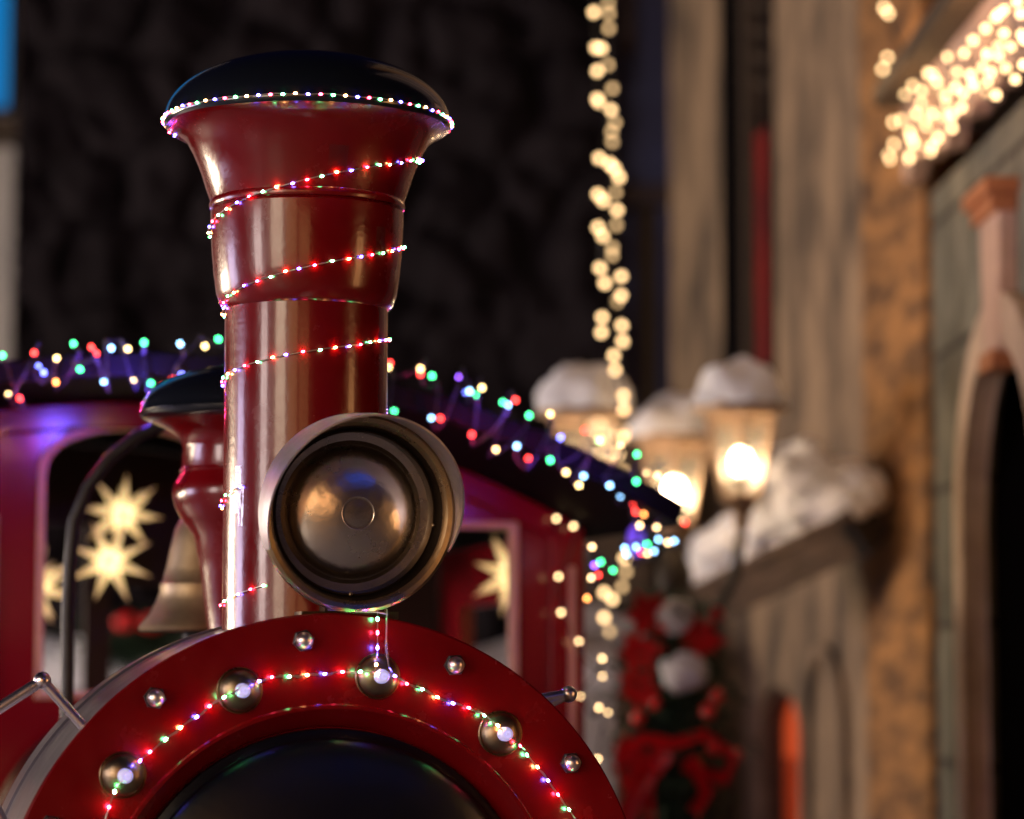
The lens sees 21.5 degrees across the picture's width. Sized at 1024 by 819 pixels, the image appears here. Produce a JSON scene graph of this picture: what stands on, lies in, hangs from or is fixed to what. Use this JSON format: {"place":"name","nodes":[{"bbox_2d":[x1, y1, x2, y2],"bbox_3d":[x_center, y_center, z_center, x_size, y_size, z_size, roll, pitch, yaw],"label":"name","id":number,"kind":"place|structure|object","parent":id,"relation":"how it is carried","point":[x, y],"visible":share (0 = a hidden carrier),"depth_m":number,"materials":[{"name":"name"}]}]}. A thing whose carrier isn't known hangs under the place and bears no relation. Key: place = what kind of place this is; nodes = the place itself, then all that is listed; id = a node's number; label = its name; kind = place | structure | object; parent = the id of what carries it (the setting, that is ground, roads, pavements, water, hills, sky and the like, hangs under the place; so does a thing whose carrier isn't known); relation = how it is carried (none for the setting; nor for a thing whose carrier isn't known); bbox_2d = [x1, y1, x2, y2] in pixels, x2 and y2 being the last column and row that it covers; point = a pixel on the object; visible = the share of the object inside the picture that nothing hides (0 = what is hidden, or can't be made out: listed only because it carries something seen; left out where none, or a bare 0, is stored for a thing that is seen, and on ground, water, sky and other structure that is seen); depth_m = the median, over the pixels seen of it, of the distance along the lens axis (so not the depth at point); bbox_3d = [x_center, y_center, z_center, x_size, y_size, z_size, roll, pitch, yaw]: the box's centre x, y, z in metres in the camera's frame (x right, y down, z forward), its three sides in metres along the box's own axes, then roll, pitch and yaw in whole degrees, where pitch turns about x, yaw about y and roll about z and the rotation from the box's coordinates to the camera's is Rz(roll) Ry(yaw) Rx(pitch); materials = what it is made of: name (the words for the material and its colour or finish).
{"place":"outdoors","nodes":[
{"label":"outdoors","id":0,"kind":"place"},
{"bbox_2d":[0,0,23,360],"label":"pale building","id":1,"kind":"structure","parent":0,"point":[11,32],"depth_m":14.78,"materials":[{"name":"grey paint"}]},
{"bbox_2d":[0,0,13,114],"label":"window frame","id":2,"kind":"structure","parent":1,"relation":"in","point":[6,6],"depth_m":14.95,"materials":[{"name":"blue metal"}]},
{"bbox_2d":[43,605,615,788],"bbox_3d":[-1.250,1.688,10.841,3.320,1.801,0.777,0,-5,0],"label":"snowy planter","id":3,"kind":"object","parent":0,"point":[130,642],"visible":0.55,"depth_m":10.64,"materials":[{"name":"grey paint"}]},
{"bbox_2d":[590,0,628,634],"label":"string lights","id":4,"kind":"object","parent":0,"point":[600,267],"visible":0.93,"depth_m":8.19,"materials":[{"name":"yellow"}]},
{"bbox_2d":[670,0,867,818],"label":"stone facade","id":5,"kind":"structure","parent":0,"point":[766,250],"depth_m":10.60,"materials":[{"name":"brown"}]},
{"bbox_2d":[720,0,776,377],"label":"window","id":6,"kind":"structure","parent":5,"relation":"in","point":[746,26],"depth_m":11.26,"materials":[{"name":"black"}]},
{"bbox_2d":[764,686,799,818],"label":"window","id":7,"kind":"structure","parent":5,"relation":"in","point":[781,731],"depth_m":10.76,"materials":[{"name":"orange glass"}]},
{"bbox_2d":[687,436,890,624],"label":"porch roof","id":8,"kind":"structure","parent":5,"relation":"attached to","point":[814,513],"depth_m":8.86,"materials":[{"name":"white metal"}]},
{"label":"ground","id":9,"kind":"structure","parent":0,"visible":0},
{"bbox_2d":[13,0,615,690],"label":"rock wall","id":10,"kind":"structure","parent":9,"relation":"on","point":[503,290],"depth_m":12.87,"materials":[{"name":"black stone"}]},
{"bbox_2d":[0,49,683,818],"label":"steam locomotive","id":11,"kind":"object","parent":9,"relation":"on","point":[348,499],"visible":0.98,"depth_m":4.43,"materials":[{"name":"red paint"}]},
{"bbox_2d":[44,544,62,622],"bbox_3d":[-1.170,0.275,6.617,0.198,0.516,0.201,1,-5,-11],"label":"star lantern","id":12,"kind":"object","parent":11,"relation":"hanging from","point":[51,577],"visible":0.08,"depth_m":6.59,"materials":[{"name":"beige paper"}]},
{"bbox_2d":[76,432,150,601],"bbox_3d":[-0.993,0.245,6.669,0.192,0.463,0.193,3,-6,-30],"label":"star lantern","id":13,"kind":"object","parent":11,"relation":"hanging from","point":[110,561],"visible":0.98,"depth_m":6.63,"materials":[{"name":"beige paper"}]},
{"bbox_2d":[86,431,161,545],"bbox_3d":[-0.976,0.192,6.781,0.191,0.336,0.191,0,-5,3],"label":"star lantern","id":14,"kind":"object","parent":11,"relation":"hanging from","point":[124,508],"visible":0.91,"depth_m":6.75,"materials":[{"name":"beige paper"}]},
{"bbox_2d":[167,129,423,609],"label":"string lights","id":15,"kind":"object","parent":11,"relation":"on","point":[285,271],"visible":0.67,"depth_m":4.45,"materials":[{"name":"multicoloured plastic"}]},
{"bbox_2d":[161,92,452,131],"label":"string lights","id":16,"kind":"object","parent":11,"relation":"attached to","point":[295,93],"visible":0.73,"depth_m":4.39,"materials":[{"name":"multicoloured plastic"}]},
{"bbox_2d":[156,728,498,818],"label":"smokebox door","id":17,"kind":"structure","parent":11,"relation":"in","point":[317,773],"depth_m":4.28,"materials":[{"name":"black metal"}]},
{"bbox_2d":[1,335,658,486],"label":"string lights","id":18,"kind":"object","parent":11,"relation":"attached to","point":[390,375],"visible":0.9,"depth_m":5.91,"materials":[{"name":"multicoloured plastic"}]},
{"bbox_2d":[105,609,575,818],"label":"string lights","id":19,"kind":"object","parent":11,"relation":"attached to","point":[326,674],"visible":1,"depth_m":4.29,"materials":[{"name":"multicoloured plastic"}]},
{"bbox_2d":[473,536,506,614],"bbox_3d":[0.005,0.408,6.942,0.206,0.250,0.215,-1,-5,13],"label":"star lantern","id":20,"kind":"object","parent":11,"relation":"hanging from","point":[500,581],"visible":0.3,"depth_m":6.93,"materials":[{"name":"beige paper"}]},
{"bbox_2d":[553,517,608,760],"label":"string lights","id":21,"kind":"object","parent":11,"relation":"attached to","point":[558,579],"visible":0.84,"depth_m":6.53,"materials":[{"name":"yellow"}]},
{"bbox_2d":[585,496,686,605],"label":"string lights","id":22,"kind":"object","parent":11,"relation":"hanging from","point":[600,558],"visible":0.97,"depth_m":6.10,"materials":[{"name":"multicoloured"}]},
{"bbox_2d":[567,437,655,811],"bbox_3d":[0.424,1.390,11.480,0.420,2.501,1.180,0,-5,0],"label":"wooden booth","id":23,"kind":"object","parent":9,"relation":"on","point":[610,549],"visible":0.19,"depth_m":11.23,"materials":[{"name":"brown wood"}]},
{"bbox_2d":[614,0,671,734],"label":"blue building","id":24,"kind":"structure","parent":9,"relation":"on","point":[642,138],"depth_m":13.12,"materials":[{"name":"paint"}]},
{"bbox_2d":[535,355,788,715],"bbox_3d":[0.599,1.103,8.319,0.825,2.488,0.849,-3,-6,33],"label":"street lamp","id":25,"kind":"object","parent":9,"relation":"on","point":[744,389],"visible":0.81,"depth_m":8.24,"materials":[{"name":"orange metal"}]},
{"bbox_2d":[592,584,762,818],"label":"christmas swag","id":26,"kind":"object","parent":25,"relation":"hanging from","point":[670,770],"visible":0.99,"depth_m":7.87,"materials":[{"name":"red fabric"}]},
{"bbox_2d":[858,0,990,818],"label":"brick pier","id":27,"kind":"structure","parent":9,"relation":"on","point":[901,653],"depth_m":8.88,"materials":[{"name":"brown stone"}]},
{"bbox_2d":[873,0,1023,818],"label":"arched wall","id":28,"kind":"structure","parent":9,"relation":"on","point":[977,226],"depth_m":7.82,"materials":[{"name":"stone"}]},
{"bbox_2d":[880,0,1023,164],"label":"string lights","id":29,"kind":"object","parent":28,"relation":"hanging from","point":[930,75],"visible":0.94,"depth_m":7.54,"materials":[{"name":"yellow"}]}
]}

